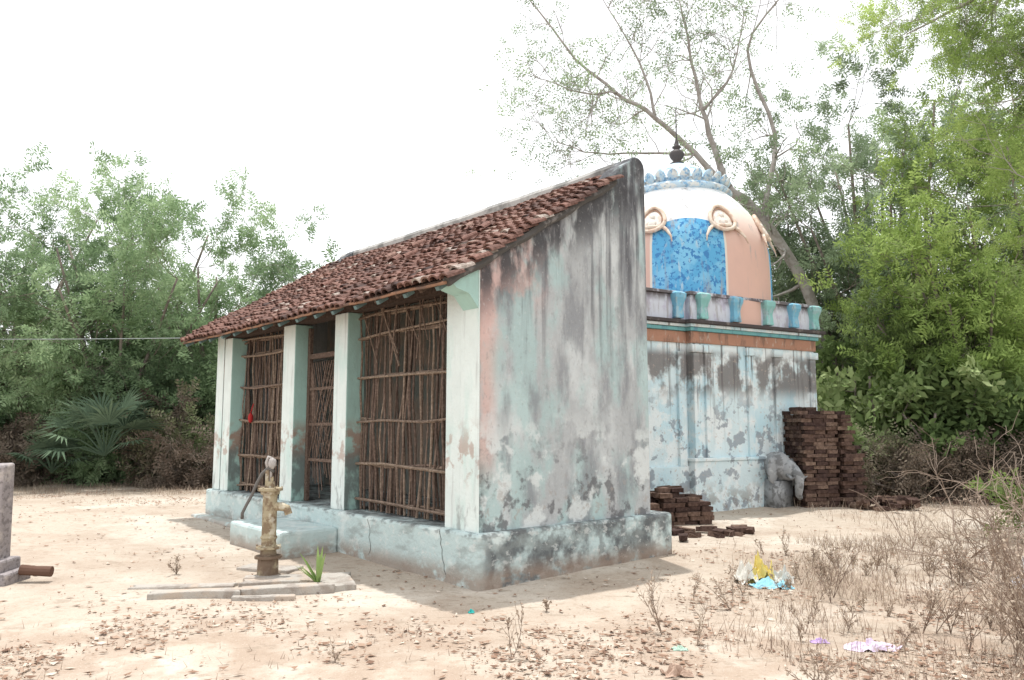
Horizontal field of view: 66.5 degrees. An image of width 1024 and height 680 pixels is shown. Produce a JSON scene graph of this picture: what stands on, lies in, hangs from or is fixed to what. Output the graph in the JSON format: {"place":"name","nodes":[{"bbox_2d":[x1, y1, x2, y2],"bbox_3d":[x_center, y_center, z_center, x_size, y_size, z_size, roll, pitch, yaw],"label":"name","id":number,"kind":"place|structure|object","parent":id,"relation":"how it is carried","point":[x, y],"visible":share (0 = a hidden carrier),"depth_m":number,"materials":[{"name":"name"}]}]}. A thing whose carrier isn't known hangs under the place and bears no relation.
{"place":"outdoors","nodes":[
{"label":"outdoors","id":0,"kind":"place"},
{"bbox_2d":[0,476,1023,679],"bbox_3d":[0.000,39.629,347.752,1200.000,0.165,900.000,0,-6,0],"label":"ground","id":1,"kind":"structure","parent":0,"point":[111,580],"depth_m":6.83,"materials":[{"name":"soil"}]},
{"bbox_2d":[0,463,30,586],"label":"stone post","id":2,"kind":"object","parent":1,"relation":"on","point":[9,568],"visible":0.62,"depth_m":8.03,"materials":[{"name":"stone"}]},
{"bbox_2d":[0,392,39,478],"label":"thorn bush","id":3,"kind":"object","parent":1,"relation":"on","point":[4,420],"visible":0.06,"depth_m":20.26,"materials":[{"name":"brown plant"}]},
{"bbox_2d":[0,412,49,487],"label":"thorn bush","id":4,"kind":"object","parent":1,"relation":"on","point":[33,477],"visible":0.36,"depth_m":18.98,"materials":[{"name":"brown plant"}]},
{"bbox_2d":[18,564,53,576],"bbox_3d":[-4.891,2.371,8.030,0.311,0.129,0.108,1,-6,-8],"label":"cut log","id":5,"kind":"object","parent":1,"relation":"on","point":[32,570],"visible":1,"depth_m":7.99,"materials":[{"name":"brown wood"}]},
{"bbox_2d":[0,404,107,484],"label":"thorn bush","id":6,"kind":"object","parent":1,"relation":"on","point":[10,441],"visible":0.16,"depth_m":19.68,"materials":[{"name":"brown plant"}]},
{"bbox_2d":[0,383,173,472],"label":"fan palm","id":7,"kind":"object","parent":1,"relation":"on","point":[48,446],"visible":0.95,"depth_m":18.34,"materials":[{"name":"green plant"}]},
{"bbox_2d":[0,141,188,432],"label":"acacia tree","id":8,"kind":"object","parent":1,"relation":"on","point":[77,261],"visible":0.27,"depth_m":22.28,"materials":[{"name":"green plant"}]},
{"bbox_2d":[35,390,175,485],"bbox_3d":[-10.480,2.981,20.604,3.712,3.968,3.614,3,-7,-28],"label":"thorn bush","id":9,"kind":"object","parent":1,"relation":"on","point":[81,469],"visible":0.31,"depth_m":19.67,"materials":[{"name":"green plant"}]},
{"bbox_2d":[0,140,291,485],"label":"acacia tree","id":10,"kind":"object","parent":1,"relation":"on","point":[106,365],"visible":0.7,"depth_m":20.02,"materials":[{"name":"green plant"}]},
{"bbox_2d":[113,376,214,485],"bbox_3d":[-8.849,2.869,20.294,3.130,3.751,3.759,3,-7,-27],"label":"thorn bush","id":11,"kind":"object","parent":1,"relation":"on","point":[181,414],"visible":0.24,"depth_m":19.43,"materials":[{"name":"brown plant"}]},
{"bbox_2d":[124,420,214,489],"bbox_3d":[-7.598,3.406,19.272,3.442,2.931,3.583,-5,-8,38],"label":"thorn bush","id":12,"kind":"object","parent":1,"relation":"on","point":[182,463],"visible":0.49,"depth_m":18.56,"materials":[{"name":"brown plant"}]},
{"bbox_2d":[202,402,215,470],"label":"thorn bush","id":13,"kind":"object","parent":1,"relation":"on","point":[211,410],"depth_m":20.49,"materials":[{"name":"brown plant"}]},
{"bbox_2d":[109,166,341,430],"bbox_3d":[-7.251,0.183,22.978,9.292,9.335,7.725,0,-6,0],"label":"acacia tree","id":14,"kind":"object","parent":1,"relation":"on","point":[202,362],"visible":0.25,"depth_m":21.50,"materials":[{"name":"green plant"}]},
{"bbox_2d":[127,563,355,600],"bbox_3d":[-2.604,2.449,7.801,1.867,0.129,1.910,-4,-8,35],"label":"concrete apron","id":15,"kind":"object","parent":1,"relation":"on","point":[286,585],"visible":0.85,"depth_m":7.53,"materials":[{"name":"grey concrete"}]},
{"bbox_2d":[191,513,336,558],"bbox_3d":[-3.962,2.739,11.188,0.767,0.490,4.600,5,-8,-41],"label":"entrance step","id":16,"kind":"object","parent":1,"relation":"on","point":[295,537],"visible":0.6,"depth_m":9.67,"materials":[{"name":"paint"}]},
{"bbox_2d":[204,265,323,354],"bbox_3d":[-5.807,1.230,24.023,8.065,7.244,5.507,1,-6,-9],"label":"acacia tree","id":17,"kind":"object","parent":1,"relation":"on","point":[217,340],"depth_m":22.49,"materials":[{"name":"green plant"}]},
{"bbox_2d":[240,456,291,575],"bbox_3d":[-2.585,1.886,8.239,0.524,1.324,0.300,1,-6,-10],"label":"hand pump","id":18,"kind":"object","parent":1,"relation":"on","point":[268,557],"visible":0.98,"depth_m":8.18,"materials":[{"name":"paint"}]},
{"bbox_2d":[294,547,325,581],"bbox_3d":[-2.027,2.259,7.800,0.284,0.367,0.493,2,-7,-19],"label":"agave plant","id":19,"kind":"object","parent":1,"relation":"on","point":[314,577],"visible":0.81,"depth_m":7.81,"materials":[{"name":"green plant"}]},
{"bbox_2d":[205,484,671,590],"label":"plinth","id":20,"kind":"structure","parent":1,"relation":"on","point":[483,561],"depth_m":8.67,"materials":[{"name":"paint"}]},
{"bbox_2d":[217,250,355,489],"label":"gable wall","id":21,"kind":"structure","parent":20,"relation":"on","point":[320,337],"depth_m":14.14,"materials":[{"name":"paint"}]},
{"bbox_2d":[220,294,460,529],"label":"pillars","id":22,"kind":"structure","parent":20,"relation":"on","point":[346,437],"depth_m":10.20,"materials":[{"name":"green paint"}]},
{"bbox_2d":[304,329,334,500],"bbox_3d":[-2.567,1.016,10.834,0.050,2.460,1.160,5,-8,-41],"label":"lattice door","id":23,"kind":"structure","parent":22,"relation":"attached to","point":[311,402],"depth_m":11.06,"materials":[{"name":"brown wood"}]},
{"bbox_2d":[227,286,446,338],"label":"porch beam","id":24,"kind":"structure","parent":22,"relation":"on","point":[431,293],"depth_m":10.06,"materials":[{"name":"brown wood"}]},
{"bbox_2d":[188,279,442,343],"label":"roof timbers","id":25,"kind":"object","parent":24,"relation":"on","point":[409,286],"visible":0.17,"depth_m":8.56,"materials":[{"name":"brown wood"}]},
{"bbox_2d":[237,296,446,520],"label":"bamboo screens","id":26,"kind":"object","parent":20,"relation":"on","point":[251,454],"visible":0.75,"depth_m":9.60,"materials":[{"name":"brown wood"}]},
{"bbox_2d":[248,403,253,422],"bbox_3d":[-4.194,1.176,12.547,0.080,0.313,0.107,5,-8,-41],"label":"red cloth bundle","id":27,"kind":"object","parent":26,"relation":"attached to","point":[250,417],"visible":1,"depth_m":12.52,"materials":[{"name":"red fabric"}]},
{"bbox_2d":[212,270,479,532],"bbox_3d":[-2.703,0.914,10.644,0.015,2.700,7.246,5,-8,-41],"label":"corner facing","id":28,"kind":"object","parent":20,"relation":"on","point":[469,418],"visible":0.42,"depth_m":8.03,"materials":[{"name":"white paint"}]},
{"bbox_2d":[324,297,446,497],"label":"wall","id":29,"kind":"structure","parent":20,"relation":"on","point":[331,338],"depth_m":12.53,"materials":[{"name":"paint"}]},
{"bbox_2d":[340,163,614,257],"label":"back wall","id":30,"kind":"structure","parent":20,"relation":"on","point":[514,201],"depth_m":11.91,"materials":[{"name":"paint"}]},
{"bbox_2d":[180,174,623,342],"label":"roof tiles","id":31,"kind":"object","parent":30,"relation":"attached to","point":[448,251],"visible":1,"depth_m":10.22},
{"bbox_2d":[0,338,176,339],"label":"utility wire","id":32,"kind":"object","parent":31,"relation":"attached to","point":[101,338],"visible":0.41,"depth_m":17.70,"materials":[{"name":"grey metal"}]},
{"bbox_2d":[183,281,446,343],"bbox_3d":[-3.159,-0.259,10.586,0.050,0.047,7.651,5,-8,-41],"label":"eave batten","id":33,"kind":"object","parent":31,"relation":"attached to","point":[365,301],"visible":1,"depth_m":9.33,"materials":[{"name":"brown wood"}]},
{"bbox_2d":[186,285,445,346],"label":"rafter ends","id":34,"kind":"object","parent":31,"relation":"attached to","point":[380,301],"visible":0.77,"depth_m":9.86,"materials":[{"name":"brown wood"}]},
{"bbox_2d":[479,157,649,532],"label":"gable wall","id":35,"kind":"structure","parent":20,"relation":"on","point":[563,425],"depth_m":8.81,"materials":[{"name":"paint"}]},
{"bbox_2d":[441,270,478,310],"bbox_3d":[-0.558,-0.529,8.030,0.342,0.400,0.260,5,-8,-41],"label":"eave corbel","id":36,"kind":"object","parent":35,"relation":"attached to","point":[464,291],"visible":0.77,"depth_m":8.01,"materials":[{"name":"green paint"}]},
{"bbox_2d":[443,180,616,285],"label":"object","id":37,"kind":"object","parent":35,"relation":"attached to","point":[542,225],"visible":0.64,"depth_m":8.50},
{"bbox_2d":[0,479,1023,679],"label":"dry grass","id":38,"kind":"structure","parent":1,"relation":"on","point":[845,587],"depth_m":7.15,"materials":[{"name":"plant"}]},
{"bbox_2d":[0,489,1023,679],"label":"leaf litter","id":39,"kind":"object","parent":1,"relation":"on","point":[502,658],"visible":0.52,"depth_m":5.80,"materials":[{"name":"brown plant"}]},
{"bbox_2d":[167,456,1023,679],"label":"dry weeds","id":40,"kind":"object","parent":1,"relation":"on","point":[1009,593],"visible":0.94,"depth_m":6.06,"materials":[{"name":"plant"}]},
{"bbox_2d":[660,663,693,677],"bbox_3d":[1.053,2.104,5.000,0.206,0.069,0.134,0,-6,0],"label":"clay lump","id":41,"kind":"object","parent":1,"relation":"on","point":[674,670],"visible":1,"depth_m":4.97,"materials":[{"name":"brown soil"}]},
{"bbox_2d":[671,645,687,650],"bbox_3d":[1.198,2.197,5.595,0.125,0.031,0.087,0,-6,0],"label":"plastic scrap","id":42,"kind":"object","parent":1,"relation":"on","point":[679,648],"visible":1,"depth_m":5.58,"materials":[{"name":"plastic"}]},
{"bbox_2d":[650,485,713,524],"bbox_3d":[2.471,2.578,12.175,1.258,0.583,0.675,3,-7,-22],"label":"brick pile","id":43,"kind":"object","parent":1,"relation":"on","point":[688,509],"visible":0.68,"depth_m":11.98,"materials":[{"name":"brown brick"}]},
{"bbox_2d":[466,0,901,389],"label":"bare limbed tree","id":44,"kind":"object","parent":1,"relation":"on","point":[784,250],"visible":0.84,"depth_m":20.68,"materials":[{"name":"green plant"}]},
{"bbox_2d":[644,108,825,511],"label":"domed temple","id":45,"kind":"structure","parent":1,"relation":"on","point":[732,356],"depth_m":14.30,"materials":[{"name":"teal paint"}]},
{"bbox_2d":[734,560,758,583],"bbox_3d":[2.389,2.357,7.986,0.246,0.235,0.266,0,-6,0],"label":"plastic bag","id":46,"kind":"object","parent":1,"relation":"on","point":[742,570],"visible":0.76,"depth_m":7.94,"materials":[{"name":"white plastic"}]},
{"bbox_2d":[745,551,773,582],"bbox_3d":[2.539,2.337,8.098,0.333,0.300,0.292,0,-6,0],"label":"plastic bag","id":47,"kind":"object","parent":1,"relation":"on","point":[761,568],"visible":0.66,"depth_m":8.02,"materials":[{"name":"yellow plastic"}]},
{"bbox_2d":[748,576,794,588],"bbox_3d":[2.579,2.414,7.801,0.448,0.097,0.253,0,-6,0],"label":"plastic bag","id":48,"kind":"object","parent":1,"relation":"on","point":[767,581],"visible":0.88,"depth_m":7.79,"materials":[{"name":"blue plastic"}]},
{"bbox_2d":[774,565,794,583],"bbox_3d":[2.786,2.399,8.043,0.258,0.170,0.224,0,-6,0],"label":"plastic bag","id":49,"kind":"object","parent":1,"relation":"on","point":[783,574],"visible":0.64,"depth_m":7.99,"materials":[{"name":"white plastic"}]},
{"bbox_2d":[734,140,877,393],"bbox_3d":[7.677,-0.720,22.899,6.220,9.908,6.185,-4,-7,32],"label":"prosopis tree","id":50,"kind":"object","parent":1,"relation":"on","point":[778,278],"visible":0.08,"depth_m":21.69,"materials":[{"name":"green plant"}]},
{"bbox_2d":[782,407,840,507],"bbox_3d":[5.523,2.179,14.566,0.776,1.860,0.879,1,-6,-12],"label":"brick stack","id":51,"kind":"object","parent":1,"relation":"on","point":[809,443],"visible":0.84,"depth_m":14.21,"materials":[{"name":"brown brick"}]},
{"bbox_2d":[810,638,828,642],"bbox_3d":[2.296,2.241,5.841,0.140,0.031,0.088,0,-6,0],"label":"plastic scrap","id":52,"kind":"object","parent":1,"relation":"on","point":[816,640],"visible":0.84,"depth_m":5.83,"materials":[{"name":"plastic"}]},
{"bbox_2d":[671,480,1021,540],"bbox_3d":[6.229,2.893,14.293,10.722,0.516,3.701,3,-7,-25],"label":"brick rubble","id":53,"kind":"object","parent":1,"relation":"on","point":[741,530],"visible":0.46,"depth_m":13.65,"materials":[{"name":"brown brick"}]},
{"bbox_2d":[831,411,867,507],"bbox_3d":[6.121,2.227,14.650,0.587,1.780,0.906,2,-6,-16],"label":"brick stack","id":54,"kind":"object","parent":1,"relation":"on","point":[850,475],"visible":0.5,"depth_m":14.26,"materials":[{"name":"brown brick"}]},
{"bbox_2d":[679,17,1023,399],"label":"prosopis tree","id":55,"kind":"object","parent":1,"relation":"on","point":[849,277],"visible":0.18,"depth_m":20.44,"materials":[{"name":"green plant"}]},
{"bbox_2d":[815,334,911,429],"bbox_3d":[8.298,1.816,18.588,3.010,3.960,3.610,-5,-8,36],"label":"broadleaf shrub","id":56,"kind":"object","parent":1,"relation":"on","point":[825,354],"visible":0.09,"depth_m":18.59,"materials":[{"name":"green plant"}]},
{"bbox_2d":[844,637,901,651],"bbox_3d":[2.614,2.201,5.680,0.431,0.074,0.202,0,-6,0],"label":"plastic bag","id":57,"kind":"object","parent":1,"relation":"on","point":[876,645],"visible":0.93,"depth_m":5.64,"materials":[{"name":"white plastic"}]},
{"bbox_2d":[852,427,896,496],"bbox_3d":[7.337,2.920,16.947,2.643,2.334,2.755,-5,-8,39],"label":"thorn bush","id":58,"kind":"object","parent":1,"relation":"on","point":[882,462],"visible":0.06,"depth_m":15.95,"materials":[{"name":"brown plant"}]},
{"bbox_2d":[816,350,946,492],"bbox_3d":[7.460,1.999,17.064,3.698,3.570,2.455,-1,-6,13],"label":"broadleaf shrub","id":59,"kind":"object","parent":1,"relation":"on","point":[866,362],"visible":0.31,"depth_m":16.72,"materials":[{"name":"green plant"}]},
{"bbox_2d":[790,160,1023,439],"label":"prosopis tree","id":60,"kind":"object","parent":1,"relation":"on","point":[984,334],"visible":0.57,"depth_m":16.88,"materials":[{"name":"green plant"}]},
{"bbox_2d":[826,0,1023,257],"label":"overhanging acacia","id":61,"kind":"object","parent":1,"relation":"on","point":[965,26],"visible":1,"depth_m":13.21,"materials":[{"name":"green plant"}]},
{"bbox_2d":[852,418,1003,505],"bbox_3d":[8.061,2.740,15.645,3.377,2.331,2.686,0,-6,0],"label":"thorn bush","id":62,"kind":"object","parent":1,"relation":"on","point":[901,462],"visible":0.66,"depth_m":15.09,"materials":[{"name":"brown plant"}]},
{"bbox_2d":[847,0,1023,366],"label":"prosopis tree","id":63,"kind":"object","parent":1,"relation":"on","point":[921,183],"visible":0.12,"depth_m":19.15,"materials":[{"name":"green plant"}]},
{"bbox_2d":[849,412,1023,585],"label":"dead branch tangle","id":64,"kind":"object","parent":1,"relation":"on","point":[974,520],"visible":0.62,"depth_m":9.03,"materials":[{"name":"brown wood"}]},
{"bbox_2d":[865,354,1023,498],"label":"broadleaf shrub","id":65,"kind":"object","parent":1,"relation":"on","point":[941,399],"visible":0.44,"depth_m":15.60,"materials":[{"name":"green plant"}]},
{"bbox_2d":[892,82,1023,293],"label":"prosopis tree","id":66,"kind":"object","parent":1,"relation":"on","point":[982,170],"visible":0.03,"depth_m":21.11,"materials":[{"name":"green plant"}]},
{"bbox_2d":[907,420,1023,501],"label":"thorn bush","id":67,"kind":"object","parent":1,"relation":"on","point":[1002,463],"visible":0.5,"depth_m":14.83,"materials":[{"name":"brown plant"}]},
{"bbox_2d":[948,346,1023,483],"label":"broadleaf shrub","id":68,"kind":"object","parent":1,"relation":"on","point":[994,423],"visible":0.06,"depth_m":15.65,"materials":[{"name":"green plant"}]},
{"bbox_2d":[963,468,1023,536],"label":"green shrub","id":69,"kind":"object","parent":1,"relation":"on","point":[1000,489],"visible":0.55,"depth_m":10.57,"materials":[{"name":"green plant"}]},
{"bbox_2d":[1010,557,1023,591],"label":"dry bush","id":70,"kind":"object","parent":1,"relation":"on","point":[1017,577],"visible":0.09,"depth_m":7.42,"materials":[{"name":"brown plant"}]},
{"bbox_2d":[0,0,1023,346],"label":"sky","id":71,"kind":"structure","parent":0,"point":[375,113],"materials":[{"name":"white"}]}
]}

